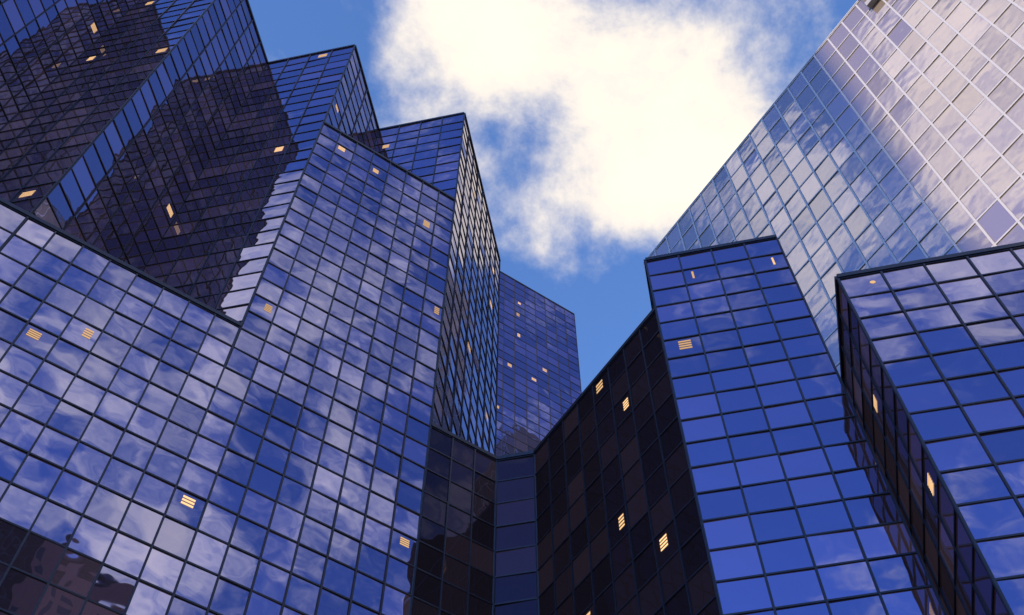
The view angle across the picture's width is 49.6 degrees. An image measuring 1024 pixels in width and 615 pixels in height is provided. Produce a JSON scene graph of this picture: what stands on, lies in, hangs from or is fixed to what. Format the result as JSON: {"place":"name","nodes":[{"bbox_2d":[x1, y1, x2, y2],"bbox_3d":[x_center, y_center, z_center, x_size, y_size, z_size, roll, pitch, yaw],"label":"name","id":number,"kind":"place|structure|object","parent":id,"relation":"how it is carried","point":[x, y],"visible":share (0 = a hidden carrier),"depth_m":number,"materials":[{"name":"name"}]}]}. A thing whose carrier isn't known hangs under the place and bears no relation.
{"place":"outdoors","nodes":[
{"label":"outdoors","id":0,"kind":"place"},
{"bbox_2d":[248,0,856,391],"label":"sky","id":1,"kind":"structure","parent":0,"point":[595,125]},
{"label":"ground","id":2,"kind":"structure","parent":0,"visible":0},
{"bbox_2d":[0,0,721,614],"bbox_3d":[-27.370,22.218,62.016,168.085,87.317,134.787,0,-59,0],"label":"skyscraper","id":3,"kind":"structure","parent":2,"relation":"on","point":[248,324],"depth_m":49.72,"materials":[{"name":"blue glass"}]},
{"bbox_2d":[496,271,581,455],"bbox_3d":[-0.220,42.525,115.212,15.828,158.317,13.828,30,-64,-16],"label":"tower","id":4,"kind":"structure","parent":2,"relation":"on","point":[539,392],"depth_m":161.78,"materials":[{"name":"blue glass"}]},
{"bbox_2d":[643,0,1023,376],"bbox_3d":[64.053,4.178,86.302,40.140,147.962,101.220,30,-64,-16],"label":"tall tower","id":5,"kind":"structure","parent":2,"relation":"on","point":[884,132],"depth_m":121.41,"materials":[{"name":"blue glass"}]},
{"bbox_2d":[862,0,876,8],"bbox_3d":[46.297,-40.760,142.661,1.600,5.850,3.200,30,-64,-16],"label":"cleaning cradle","id":6,"kind":"object","parent":5,"relation":"attached to","point":[869,3],"visible":1,"depth_m":140.63,"materials":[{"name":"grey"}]},
{"bbox_2d":[644,234,1023,614],"bbox_3d":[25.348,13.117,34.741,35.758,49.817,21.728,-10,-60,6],"label":"skyscraper","id":7,"kind":"structure","parent":2,"relation":"on","point":[883,474],"depth_m":38.18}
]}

